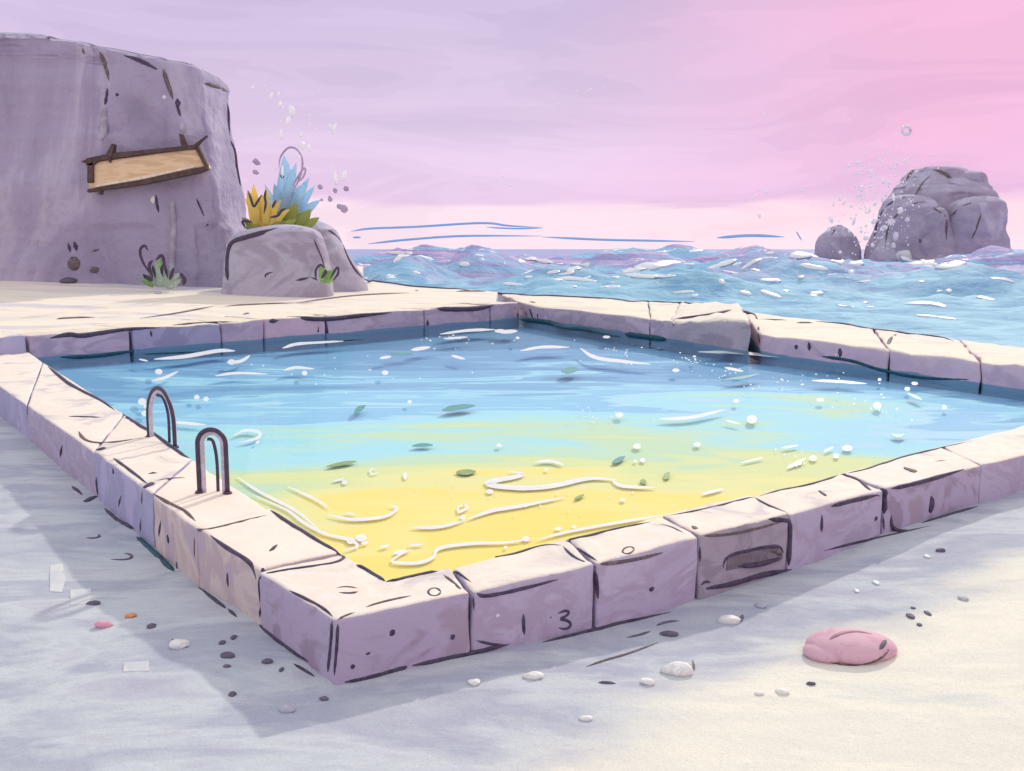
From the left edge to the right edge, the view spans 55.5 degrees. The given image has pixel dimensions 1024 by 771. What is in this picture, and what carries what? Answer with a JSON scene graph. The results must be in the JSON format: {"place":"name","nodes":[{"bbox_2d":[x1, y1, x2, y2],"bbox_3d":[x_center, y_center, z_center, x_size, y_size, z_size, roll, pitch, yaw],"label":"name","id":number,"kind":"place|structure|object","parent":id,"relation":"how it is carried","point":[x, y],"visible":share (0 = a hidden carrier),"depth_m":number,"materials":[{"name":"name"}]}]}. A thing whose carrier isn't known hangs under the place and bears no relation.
{"place":"outdoors","nodes":[
{"label":"outdoors","id":0,"kind":"place"},
{"bbox_2d":[0,266,497,333],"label":"shore ground","id":1,"kind":"structure","parent":0,"point":[28,305],"depth_m":36.83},
{"bbox_2d":[60,277,76,282],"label":"pebble","id":2,"kind":"object","parent":1,"relation":"on","point":[68,280],"visible":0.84,"depth_m":43.54,"materials":[{"name":"grey stone"}]},
{"bbox_2d":[0,32,246,286],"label":"rock cliff","id":3,"kind":"structure","parent":1,"relation":"on","point":[67,107],"depth_m":43.22,"materials":[{"name":"purple stone"}]},
{"bbox_2d":[81,133,210,194],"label":"wooden board","id":4,"kind":"object","parent":3,"relation":"attached to","point":[111,169],"visible":1,"depth_m":42.73,"materials":[{"name":"brown wood"}]},
{"bbox_2d":[139,244,186,289],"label":"weed","id":5,"kind":"object","parent":1,"relation":"on","point":[169,279],"visible":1,"depth_m":40.57,"materials":[{"name":"green plant"}]},
{"bbox_2d":[0,279,518,368],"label":"pool wall","id":6,"kind":"structure","parent":1,"relation":"on","point":[71,346],"depth_m":30.02,"materials":[{"name":"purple stone"}]},
{"bbox_2d":[221,224,333,296],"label":"boulder","id":7,"kind":"object","parent":1,"relation":"on","point":[283,260],"visible":0.91,"depth_m":40.03,"materials":[{"name":"stone"}]},
{"bbox_2d":[241,184,295,228],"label":"yellow plant","id":8,"kind":"object","parent":7,"relation":"on","point":[261,212],"visible":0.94,"depth_m":42.16,"materials":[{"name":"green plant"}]},
{"bbox_2d":[265,146,319,227],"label":"blue plant","id":9,"kind":"object","parent":7,"relation":"on","point":[290,195],"visible":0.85,"depth_m":43.12,"materials":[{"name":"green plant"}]},
{"bbox_2d":[314,264,339,283],"bbox_3d":[-7.420,-4.498,39.111,1.021,0.815,0.344,0,8,0],"label":"weed","id":10,"kind":"object","parent":7,"relation":"on","point":[325,276],"visible":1,"depth_m":39.05,"materials":[{"name":"green plant"}]},
{"bbox_2d":[312,221,367,291],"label":"boulder","id":11,"kind":"object","parent":1,"relation":"on","point":[350,278],"visible":0.33,"depth_m":44.14,"materials":[{"name":"stone"}]},
{"bbox_2d":[494,291,1023,400],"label":"pool wall","id":12,"kind":"structure","parent":1,"relation":"on","point":[893,356],"depth_m":26.65,"materials":[{"name":"beige stone"}]},
{"bbox_2d":[252,158,348,212],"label":"seed fluff","id":13,"kind":"object","parent":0,"point":[341,207],"visible":1,"depth_m":41.71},
{"bbox_2d":[250,85,363,185],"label":"spray drops","id":14,"kind":"object","parent":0,"point":[291,111],"visible":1,"depth_m":40.88,"materials":[{"name":"white liquid"}]},
{"bbox_2d":[351,222,542,231],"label":"cloud","id":15,"kind":"structure","parent":0,"point":[434,225],"depth_m":2958.33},
{"bbox_2d":[369,235,527,243],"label":"cloud","id":16,"kind":"structure","parent":0,"point":[422,238],"depth_m":2963.34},
{"bbox_2d":[0,325,1023,770],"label":"sand","id":17,"kind":"structure","parent":0,"point":[942,689],"depth_m":7.19,"materials":[{"name":"white sand"}]},
{"bbox_2d":[50,563,65,591],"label":"stone slab","id":18,"kind":"structure","parent":17,"relation":"on","point":[57,578],"depth_m":9.61,"materials":[{"name":"white stone"}]},
{"bbox_2d":[70,588,102,604],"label":"stone slab","id":19,"kind":"structure","parent":17,"relation":"on","point":[80,596],"depth_m":9.09,"materials":[{"name":"white stone"}]},
{"bbox_2d":[86,600,100,604],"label":"pebble","id":20,"kind":"object","parent":17,"relation":"on","point":[94,602],"visible":1,"depth_m":8.88,"materials":[{"name":"black stone"}]},
{"bbox_2d":[94,620,112,627],"bbox_3d":[-3.492,2.047,8.319,0.152,0.065,0.097,3,9,23],"label":"pebble","id":21,"kind":"object","parent":17,"relation":"on","point":[102,624],"visible":1,"depth_m":8.29,"materials":[{"name":"pink stone"}]},
{"bbox_2d":[112,553,132,559],"bbox_3d":[-4.079,1.808,10.252,0.207,0.024,0.217,3,9,22],"label":"twig","id":22,"kind":"object","parent":17,"relation":"on","point":[130,555],"visible":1,"depth_m":10.19,"materials":[{"name":"grey wood"}]},
{"bbox_2d":[125,612,136,617],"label":"pebble","id":23,"kind":"object","parent":17,"relation":"on","point":[130,615],"visible":1,"depth_m":8.47,"materials":[{"name":"orange stone"}]},
{"bbox_2d":[123,660,148,671],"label":"stone slab","id":24,"kind":"structure","parent":17,"relation":"on","point":[136,666],"depth_m":7.36,"materials":[{"name":"grey stone"}]},
{"bbox_2d":[146,623,155,628],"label":"pebble","id":25,"kind":"object","parent":17,"relation":"on","point":[150,625],"visible":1,"depth_m":8.15,"materials":[{"name":"black stone"}]},
{"bbox_2d":[0,352,340,676],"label":"pool wall","id":26,"kind":"structure","parent":17,"relation":"on","point":[230,548],"depth_m":11.06,"materials":[{"name":"beige stone"}]},
{"bbox_2d":[145,386,178,447],"bbox_3d":[-4.741,0.393,13.202,0.174,0.788,1.034,-7,10,-40],"label":"ladder rail","id":27,"kind":"object","parent":26,"relation":"on","point":[154,392],"visible":0.98,"depth_m":13.23,"materials":[{"name":"metal"}]},
{"bbox_2d":[195,427,231,494],"bbox_3d":[-3.207,0.805,10.450,0.415,0.739,0.170,1,8,7],"label":"ladder rail","id":28,"kind":"object","parent":26,"relation":"on","point":[202,434],"visible":1,"depth_m":10.41,"materials":[{"name":"metal"}]},
{"bbox_2d":[169,639,189,649],"bbox_3d":[-2.630,2.045,7.690,0.160,0.074,0.129,0,8,0],"label":"pebble","id":29,"kind":"object","parent":17,"relation":"on","point":[175,644],"visible":1,"depth_m":7.65,"materials":[{"name":"white stone"}]},
{"bbox_2d":[220,652,234,657],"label":"pebble","id":30,"kind":"object","parent":17,"relation":"on","point":[227,655],"visible":1,"depth_m":7.40,"materials":[{"name":"stone"}]},
{"bbox_2d":[228,691,236,696],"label":"pebble","id":31,"kind":"object","parent":17,"relation":"on","point":[232,693],"visible":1,"depth_m":6.78,"materials":[{"name":"black stone"}]},
{"bbox_2d":[261,658,272,663],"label":"pebble","id":32,"kind":"object","parent":17,"relation":"on","point":[267,661],"visible":1,"depth_m":7.31,"materials":[{"name":"stone"}]},
{"bbox_2d":[278,704,294,712],"bbox_3d":[-1.524,2.190,6.581,0.122,0.050,0.092,0,8,0],"label":"pebble","id":33,"kind":"object","parent":17,"relation":"on","point":[286,708],"visible":1,"depth_m":6.55,"materials":[{"name":"stone"}]},
{"bbox_2d":[319,696,328,700],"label":"pebble","id":34,"kind":"object","parent":17,"relation":"on","point":[324,698],"visible":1,"depth_m":6.73,"materials":[{"name":"black stone"}]},
{"bbox_2d":[467,678,479,685],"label":"pebble","id":35,"kind":"object","parent":17,"relation":"on","point":[474,682],"visible":1,"depth_m":7.02,"materials":[{"name":"white stone"}]},
{"bbox_2d":[523,671,543,679],"bbox_3d":[0.157,2.147,7.179,0.158,0.063,0.098,0,8,0],"label":"pebble","id":36,"kind":"object","parent":17,"relation":"on","point":[534,675],"visible":1,"depth_m":7.15,"materials":[{"name":"white stone"}]},
{"bbox_2d":[579,715,592,720],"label":"pebble","id":37,"kind":"object","parent":17,"relation":"on","point":[586,718],"visible":1,"depth_m":6.59,"materials":[{"name":"white stone"}]},
{"bbox_2d":[598,681,615,683],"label":"twig","id":38,"kind":"object","parent":17,"relation":"on","point":[606,682],"visible":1,"depth_m":7.16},
{"bbox_2d":[586,642,657,666],"bbox_3d":[0.899,2.138,7.724,0.888,0.065,0.045,-7,11,-42],"label":"twig","id":39,"kind":"object","parent":17,"relation":"on","point":[617,656],"visible":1,"depth_m":7.67,"materials":[{"name":"wood"}]},
{"bbox_2d":[627,631,649,637],"bbox_3d":[1.076,2.099,8.187,0.273,0.024,0.034,-6,10,-35],"label":"twig","id":40,"kind":"object","parent":17,"relation":"on","point":[640,634],"visible":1,"depth_m":8.17,"materials":[{"name":"black wood"}]},
{"bbox_2d":[258,425,1023,684],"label":"pool wall","id":41,"kind":"structure","parent":17,"relation":"on","point":[339,620],"depth_m":8.40,"materials":[{"name":"stone"}]},
{"bbox_2d":[640,678,654,685],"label":"pebble","id":42,"kind":"object","parent":17,"relation":"on","point":[648,681],"visible":1,"depth_m":7.18,"materials":[{"name":"white stone"}]},
{"bbox_2d":[656,620,677,625],"bbox_3d":[1.353,2.072,8.500,0.256,0.025,0.043,-4,9,-29],"label":"twig","id":43,"kind":"object","parent":17,"relation":"on","point":[665,622],"visible":1,"depth_m":8.50,"materials":[{"name":"black wood"}]},
{"bbox_2d":[660,630,678,636],"bbox_3d":[1.326,2.096,8.213,0.160,0.039,0.097,0,8,0],"label":"pebble","id":44,"kind":"object","parent":17,"relation":"on","point":[668,633],"visible":1,"depth_m":8.18,"materials":[{"name":"black stone"}]},
{"bbox_2d":[660,661,693,676],"bbox_3d":[1.255,2.168,7.419,0.257,0.118,0.155,0,8,0],"label":"pebble","id":45,"kind":"object","parent":17,"relation":"on","point":[679,668],"visible":1,"depth_m":7.37,"materials":[{"name":"white stone"}]},
{"bbox_2d":[717,615,740,624],"bbox_3d":[1.907,2.063,8.546,0.209,0.089,0.126,0,8,0],"label":"pebble","id":46,"kind":"object","parent":17,"relation":"on","point":[729,619],"visible":1,"depth_m":8.50,"materials":[{"name":"white stone"}]},
{"bbox_2d":[754,691,763,695],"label":"pebble","id":47,"kind":"object","parent":17,"relation":"on","point":[759,693],"visible":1,"depth_m":7.08,"materials":[{"name":"white stone"}]},
{"bbox_2d":[754,602,766,607],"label":"pebble","id":48,"kind":"object","parent":17,"relation":"on","point":[760,604],"visible":1,"depth_m":8.84,"materials":[{"name":"grey stone"}]},
{"bbox_2d":[775,687,788,694],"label":"pebble","id":49,"kind":"object","parent":17,"relation":"on","point":[782,691],"visible":1,"depth_m":7.11,"materials":[{"name":"white stone"}]},
{"bbox_2d":[806,681,815,685],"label":"pebble","id":50,"kind":"object","parent":17,"relation":"on","point":[810,683],"visible":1,"depth_m":7.26,"materials":[{"name":"grey stone"}]},
{"bbox_2d":[803,627,897,665],"bbox_3d":[2.732,2.094,7.824,0.806,0.238,0.539,0,8,0],"label":"pink stone","id":51,"kind":"object","parent":17,"relation":"on","point":[849,646],"visible":1,"depth_m":7.66,"materials":[{"name":"pink stone"}]},
{"bbox_2d":[906,613,914,618],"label":"pebble","id":52,"kind":"object","parent":17,"relation":"on","point":[910,615],"visible":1,"depth_m":8.44,"materials":[{"name":"grey stone"}]},
{"bbox_2d":[936,548,944,551],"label":"pebble","id":53,"kind":"object","parent":17,"relation":"on","point":[940,550],"visible":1,"depth_m":10.11,"materials":[{"name":"stone"}]},
{"bbox_2d":[957,595,968,600],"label":"pebble","id":54,"kind":"object","parent":17,"relation":"on","point":[962,597],"visible":1,"depth_m":8.77,"materials":[{"name":"white stone"}]},
{"bbox_2d":[0,0,1023,248],"label":"sky","id":55,"kind":"structure","parent":0,"point":[422,95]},
{"bbox_2d":[487,227,538,228],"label":"cloud","id":56,"kind":"structure","parent":0,"point":[511,228],"depth_m":2959.88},
{"bbox_2d":[54,327,1023,579],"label":"pool floor","id":57,"kind":"structure","parent":0,"point":[524,410],"depth_m":16.13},
{"bbox_2d":[546,237,693,241],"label":"cloud","id":58,"kind":"structure","parent":0,"point":[633,240],"depth_m":2963.98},
{"bbox_2d":[346,244,1023,347],"bbox_3d":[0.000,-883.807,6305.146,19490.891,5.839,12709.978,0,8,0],"label":"sea","id":59,"kind":"structure","parent":0,"point":[888,289],"depth_m":76.93,"materials":[{"name":"liquid"}]},
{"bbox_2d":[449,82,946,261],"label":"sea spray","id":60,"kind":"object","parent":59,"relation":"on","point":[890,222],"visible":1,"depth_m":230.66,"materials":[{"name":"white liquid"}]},
{"bbox_2d":[387,250,1013,318],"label":"sea foam","id":61,"kind":"object","parent":59,"relation":"on","point":[905,255],"visible":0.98,"depth_m":94.85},
{"bbox_2d":[814,225,861,260],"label":"sea rock","id":62,"kind":"object","parent":59,"relation":"in","point":[830,245],"visible":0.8,"depth_m":243.15,"materials":[{"name":"purple stone"}]},
{"bbox_2d":[864,166,1010,260],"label":"sea rock","id":63,"kind":"object","parent":59,"relation":"in","point":[961,211],"visible":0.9,"depth_m":235.36,"materials":[{"name":"stone"}]},
{"bbox_2d":[717,234,783,237],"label":"cloud","id":64,"kind":"structure","parent":0,"point":[746,235],"depth_m":2961.48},
{"bbox_2d":[891,434,904,437],"bbox_3d":[5.919,0.768,14.964,0.192,0.004,0.399,5,10,33],"label":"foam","id":65,"kind":"object","parent":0,"point":[897,435],"visible":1,"depth_m":14.94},
{"label":"pool water","id":66,"kind":"structure","parent":0,"visible":0},
{"bbox_2d":[326,461,356,466],"bbox_3d":[-2.280,1.046,12.987,0.180,0.004,0.506,6,10,37],"label":"floating leaf","id":67,"kind":"object","parent":66,"relation":"on","point":[341,463],"visible":1,"depth_m":12.99,"materials":[{"name":"green plant"}]},
{"bbox_2d":[354,405,365,413],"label":"floating leaf","id":68,"kind":"object","parent":66,"relation":"on","point":[358,409],"visible":1,"depth_m":17.42,"materials":[{"name":"teal plant"}]},
{"bbox_2d":[389,352,412,354],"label":"floating leaf","id":69,"kind":"object","parent":66,"relation":"on","point":[398,353],"visible":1,"depth_m":26.66,"materials":[{"name":"teal plant"}]},
{"bbox_2d":[412,443,432,446],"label":"floating leaf","id":70,"kind":"object","parent":66,"relation":"on","point":[421,445],"visible":1,"depth_m":14.18,"materials":[{"name":"teal plant"}]},
{"bbox_2d":[442,404,474,410],"bbox_3d":[-0.996,0.399,17.593,0.414,0.004,0.823,4,9,27],"label":"floating leaf","id":71,"kind":"object","parent":66,"relation":"on","point":[456,407],"visible":1,"depth_m":17.58,"materials":[{"name":"teal plant"}]},
{"bbox_2d":[456,469,475,474],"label":"floating leaf","id":72,"kind":"object","parent":66,"relation":"on","point":[465,472],"visible":1,"depth_m":12.53,"materials":[{"name":"green plant"}]},
{"bbox_2d":[138,328,946,564],"bbox_3d":[-0.394,-0.270,22.383,16.996,0.010,22.626,-5,9,-32],"label":"pool foam","id":73,"kind":"object","parent":66,"relation":"on","point":[751,419],"visible":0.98,"depth_m":12.15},
{"bbox_2d":[561,367,578,373],"bbox_3d":[1.362,-0.364,23.020,0.365,0.004,1.323,2,8,13],"label":"floating leaf","id":74,"kind":"object","parent":66,"relation":"on","point":[568,370],"visible":1,"depth_m":22.93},
{"bbox_2d":[612,456,624,463],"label":"floating leaf","id":75,"kind":"object","parent":66,"relation":"on","point":[618,459],"visible":1,"depth_m":13.21,"materials":[{"name":"teal plant"}]},
{"bbox_2d":[663,472,669,479],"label":"floating leaf","id":76,"kind":"object","parent":66,"relation":"on","point":[666,475],"visible":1,"depth_m":12.31,"materials":[{"name":"green plant"}]},
{"bbox_2d":[722,374,758,379],"bbox_3d":[5.206,-0.189,21.771,1.509,0.004,0.285,-7,11,-42],"label":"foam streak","id":77,"kind":"object","parent":66,"relation":"on","point":[740,377],"visible":1,"depth_m":21.69,"materials":[{"name":"white liquid"}]},
{"bbox_2d":[907,393,921,399],"bbox_3d":[7.828,0.216,18.889,0.134,0.004,0.910,1,8,10],"label":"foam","id":78,"kind":"object","parent":66,"relation":"on","point":[915,396],"visible":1,"depth_m":18.89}
]}

